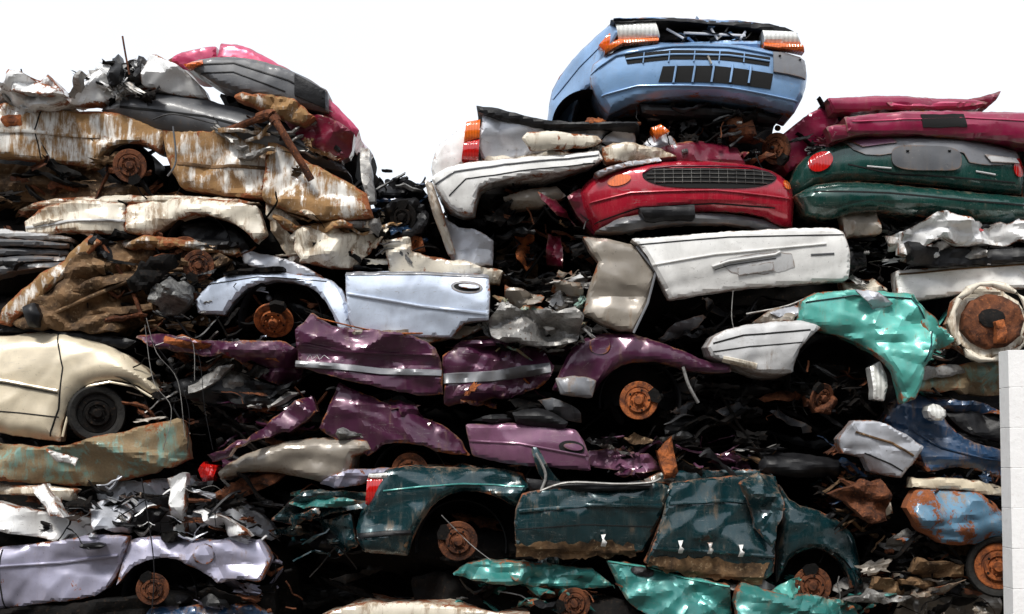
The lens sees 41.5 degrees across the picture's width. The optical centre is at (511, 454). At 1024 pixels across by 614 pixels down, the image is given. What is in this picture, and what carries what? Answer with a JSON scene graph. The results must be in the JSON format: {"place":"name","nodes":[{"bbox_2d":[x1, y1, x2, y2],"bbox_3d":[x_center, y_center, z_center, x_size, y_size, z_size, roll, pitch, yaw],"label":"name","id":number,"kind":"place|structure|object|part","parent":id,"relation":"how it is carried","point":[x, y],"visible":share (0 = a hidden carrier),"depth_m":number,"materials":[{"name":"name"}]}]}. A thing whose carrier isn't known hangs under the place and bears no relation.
{"place":"outdoors","nodes":[
{"label":"outdoors","id":0,"kind":"place"},
{"bbox_2d":[0,0,1023,216],"label":"sky","id":1,"kind":"structure","parent":0,"point":[409,75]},
{"bbox_2d":[1004,387,1023,548],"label":"mortar bed","id":2,"kind":"object","parent":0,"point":[1005,507],"visible":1,"depth_m":10.05,"materials":[{"name":"grey concrete"}]},
{"bbox_2d":[999,350,1023,613],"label":"blocks","id":3,"kind":"structure","parent":2,"relation":"on","point":[1011,373],"depth_m":10.05,"materials":[{"name":"white concrete"}]},
{"bbox_3d":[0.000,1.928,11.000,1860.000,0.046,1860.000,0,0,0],"label":"ground","id":4,"kind":"structure","parent":0,"visible":0},
{"bbox_2d":[0,472,313,613],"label":"crushed lilac silver sedan","id":5,"kind":"object","parent":4,"relation":"on","point":[56,557],"visible":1,"depth_m":10.86,"materials":[{"name":"metal"}]},
{"bbox_3d":[-3.796,0.949,10.877,1.442,0.615,0.291,0,0,-6],"label":"door","id":6,"kind":"part","parent":5,"relation":"part of","materials":[{"name":"purple metal"}]},
{"bbox_2d":[0,303,218,500],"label":"crushed beige sedan","id":7,"kind":"object","parent":5,"relation":"on","point":[92,391],"visible":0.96,"depth_m":10.91,"materials":[{"name":"metal"}]},
{"bbox_3d":[-3.565,-0.016,10.971,1.882,0.558,0.433,0,0,0],"label":"rusted door panel","id":8,"kind":"part","parent":7,"relation":"part of","materials":[{"name":"beige metal"}]},
{"bbox_2d":[0,235,323,342],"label":"mud caked car underbody","id":9,"kind":"object","parent":7,"relation":"on","point":[129,288],"visible":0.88,"depth_m":10.95,"materials":[{"name":"steel"},{"name":"dried mud"},{"name":"rust"}]},
{"bbox_2d":[0,186,502,294],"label":"crushed car","id":10,"kind":"object","parent":9,"relation":"on","point":[49,234],"visible":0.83,"depth_m":11.02,"materials":[{"name":"metal"}]},
{"bbox_2d":[0,103,373,232],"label":"muddy white sedan","id":11,"kind":"object","parent":10,"relation":"on","point":[96,154],"visible":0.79,"depth_m":11.04,"materials":[{"name":"metal"}]},
{"bbox_2d":[0,36,316,165],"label":"mangled white van","id":12,"kind":"object","parent":11,"relation":"on","point":[116,79],"visible":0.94,"depth_m":10.99,"materials":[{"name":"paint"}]},
{"bbox_3d":[-2.431,-2.384,11.111,0.946,0.584,0.256,0,0,7],"label":"side door","id":13,"kind":"part","parent":11,"relation":"part of","materials":[{"name":"white paint"}]},
{"bbox_2d":[102,93,353,184],"bbox_3d":[-2.383,-2.670,11.597,2.065,0.726,1.611,0,0,0],"label":"crushed grey sedan","id":14,"kind":"object","parent":11,"relation":"on","point":[263,134],"visible":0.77,"depth_m":11.04,"materials":[{"name":"metal"}]},
{"bbox_2d":[168,43,376,191],"bbox_3d":[-2.033,-2.860,11.871,1.591,1.104,2.050,0,0,0],"label":"crushed red hatchback","id":15,"kind":"object","parent":11,"relation":"on","point":[229,71],"visible":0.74,"depth_m":10.96,"materials":[{"name":"metal"}]},
{"bbox_3d":[-1.618,-2.644,11.054,0.459,0.371,0.231,0,0,0],"label":"window frame","id":16,"kind":"part","parent":15,"relation":"part of","materials":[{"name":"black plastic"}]},
{"bbox_3d":[-1.571,-2.217,10.956,0.923,0.671,0.265,0,0,6],"label":"front door","id":17,"kind":"part","parent":11,"relation":"part of","materials":[{"name":"white paint"}]},
{"bbox_2d":[0,173,984,613],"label":"loose scrap metal","id":18,"kind":"object","parent":4,"relation":"on","point":[348,593],"visible":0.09,"depth_m":11.46,"materials":[{"name":"metal"}]},
{"bbox_2d":[431,106,676,240],"bbox_3d":[0.369,-2.288,11.810,2.054,1.054,2.196,0,0,0],"label":"crushed car","id":19,"kind":"object","parent":18,"relation":"on","point":[493,170],"visible":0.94,"depth_m":10.91,"materials":[{"name":"metal"}]},
{"bbox_2d":[0,220,1023,613],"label":"scrap pile interior","id":20,"kind":"object","parent":4,"relation":"on","point":[396,584],"visible":0.01,"depth_m":11.91,"materials":[{"name":"metal"}]},
{"bbox_2d":[324,558,911,613],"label":"crushed teal hatchback","id":21,"kind":"object","parent":4,"relation":"on","point":[530,587],"visible":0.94,"depth_m":10.85,"materials":[{"name":"metal"}]},
{"bbox_2d":[267,447,891,602],"bbox_3d":[0.545,0.535,11.781,5.154,1.358,2.344,0,0,0],"label":"crushed dark green saloon","id":22,"kind":"object","parent":21,"relation":"on","point":[754,525],"visible":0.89,"depth_m":10.81,"materials":[{"name":"metal"}]},
{"bbox_2d":[198,383,786,499],"bbox_3d":[-0.171,-0.110,11.815,4.803,0.997,2.571,0,0,0],"label":"crushed plum coupe","id":23,"kind":"object","parent":22,"relation":"on","point":[341,437],"visible":0.91,"depth_m":10.89,"materials":[{"name":"metal"}]},
{"bbox_2d":[133,313,760,449],"bbox_3d":[-0.506,-0.634,11.893,5.136,1.203,2.439,0,0,0],"label":"crushed purple sedan","id":24,"kind":"object","parent":23,"relation":"on","point":[477,374],"visible":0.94,"depth_m":10.90,"materials":[{"name":"metal"}]},
{"bbox_3d":[-1.138,-0.804,10.862,1.190,0.656,0.285,0,0,-6],"label":"front door","id":25,"kind":"part","parent":24,"relation":"part of","materials":[{"name":"purple paint"}]},
{"bbox_2d":[196,219,591,360],"bbox_3d":[-0.893,-1.372,11.834,3.347,1.241,2.495,0,0,0],"label":"crushed ice blue coupe","id":26,"kind":"object","parent":24,"relation":"on","point":[441,311],"visible":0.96,"depth_m":10.88,"materials":[{"name":"metal"}]},
{"bbox_3d":[-0.757,-1.206,10.913,1.163,0.533,0.274,0,0,0],"label":"door","id":27,"kind":"part","parent":26,"relation":"part of","materials":[{"name":"blue paint"}]},
{"bbox_2d":[360,148,493,267],"bbox_3d":[-0.712,-1.996,11.886,1.120,1.035,2.053,0,0,0],"label":"stripped engine bay","id":28,"kind":"object","parent":26,"relation":"on","point":[415,208],"visible":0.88,"depth_m":11.02,"materials":[{"name":"metal"}]},
{"bbox_3d":[-0.110,-0.656,11.034,0.907,0.526,0.371,0,0,0],"label":"rear door","id":29,"kind":"part","parent":24,"relation":"part of","materials":[{"name":"purple paint"}]},
{"bbox_3d":[-0.137,-0.290,10.965,0.371,0.074,0.199,0,0,0],"label":"window frame","id":30,"kind":"part","parent":23,"relation":"part of","materials":[{"name":"black plastic"}]},
{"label":"door","id":31,"kind":"part","parent":23,"relation":"part of","materials":[{"name":"purple paint"}]},
{"bbox_2d":[514,480,668,554],"bbox_3d":[0.630,0.507,10.825,1.254,0.596,0.322,0,0,-6],"label":"rear door","id":32,"kind":"structure","parent":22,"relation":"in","point":[658,493],"depth_m":10.72,"materials":[{"name":"green paint"}]},
{"bbox_2d":[540,477,661,491],"bbox_3d":[0.701,0.239,10.680,0.964,0.118,0.020,0,0,0],"label":"window frame","id":33,"kind":"structure","parent":22,"relation":"in","point":[568,482],"depth_m":10.67,"materials":[{"name":"metal"}]},
{"bbox_2d":[644,475,778,578],"bbox_3d":[1.610,0.586,10.867,1.121,0.836,0.308,0,0,-5],"label":"front door","id":34,"kind":"structure","parent":22,"relation":"in","point":[728,525],"depth_m":10.78,"materials":[{"name":"green paint"}]},
{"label":"door","id":35,"kind":"part","parent":21,"relation":"part of","materials":[{"name":"teal paint"}]},
{"bbox_2d":[819,475,1004,613],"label":"rusted blue pickup","id":36,"kind":"object","parent":4,"relation":"on","point":[929,550],"visible":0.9,"depth_m":10.79,"materials":[{"name":"metal"}]},
{"bbox_2d":[808,361,1002,504],"bbox_3d":[3.644,-0.098,11.788,2.413,1.319,2.356,0,0,0],"label":"crushed navy sedan","id":37,"kind":"object","parent":36,"relation":"on","point":[932,441],"visible":0.73,"depth_m":10.85,"materials":[{"name":"metal"}]},
{"bbox_2d":[698,290,956,432],"bbox_3d":[2.609,-0.744,11.745,2.126,1.141,2.480,0,0,0],"label":"crushed teal coupe","id":38,"kind":"object","parent":37,"relation":"on","point":[889,344],"visible":0.94,"depth_m":10.75,"materials":[{"name":"metal"}]},
{"bbox_2d":[527,227,899,352],"bbox_3d":[1.647,-1.343,11.838,3.107,1.116,2.314,0,0,0],"label":"crushed white hatchback","id":39,"kind":"object","parent":38,"relation":"on","point":[684,288],"visible":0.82,"depth_m":10.77,"materials":[{"name":"metal"}]},
{"bbox_2d":[567,141,793,281],"bbox_3d":[1.402,-1.967,11.776,1.908,1.180,2.249,0,0,0],"label":"crushed red coupe","id":40,"kind":"object","parent":39,"relation":"on","point":[699,187],"visible":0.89,"depth_m":10.83,"materials":[{"name":"metal"}]},
{"bbox_2d":[547,16,806,167],"bbox_3d":[1.421,-2.909,12.555,2.322,1.347,3.692,0,0,0],"label":"crushed blue hatchback","id":41,"kind":"object","parent":40,"relation":"on","point":[664,81],"visible":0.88,"depth_m":10.90,"materials":[{"name":"metal"}]},
{"bbox_2d":[861,210,1023,319],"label":"crushed white pickup","id":42,"kind":"object","parent":38,"relation":"on","point":[941,260],"visible":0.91,"depth_m":10.79,"materials":[{"name":"metal"}]},
{"bbox_2d":[787,136,1023,255],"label":"crushed green saloon","id":43,"kind":"object","parent":42,"relation":"on","point":[852,189],"visible":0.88,"depth_m":10.83,"materials":[{"name":"metal"}]},
{"bbox_2d":[764,91,1023,179],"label":"crushed maroon coupe","id":44,"kind":"object","parent":43,"relation":"on","point":[829,122],"visible":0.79,"depth_m":10.83,"materials":[{"name":"metal"}]},
{"bbox_2d":[943,280,1023,362],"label":"rusted brake drum","id":45,"kind":"object","parent":42,"relation":"attached to","point":[981,323],"visible":0.97,"depth_m":10.61,"materials":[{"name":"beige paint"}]}
]}

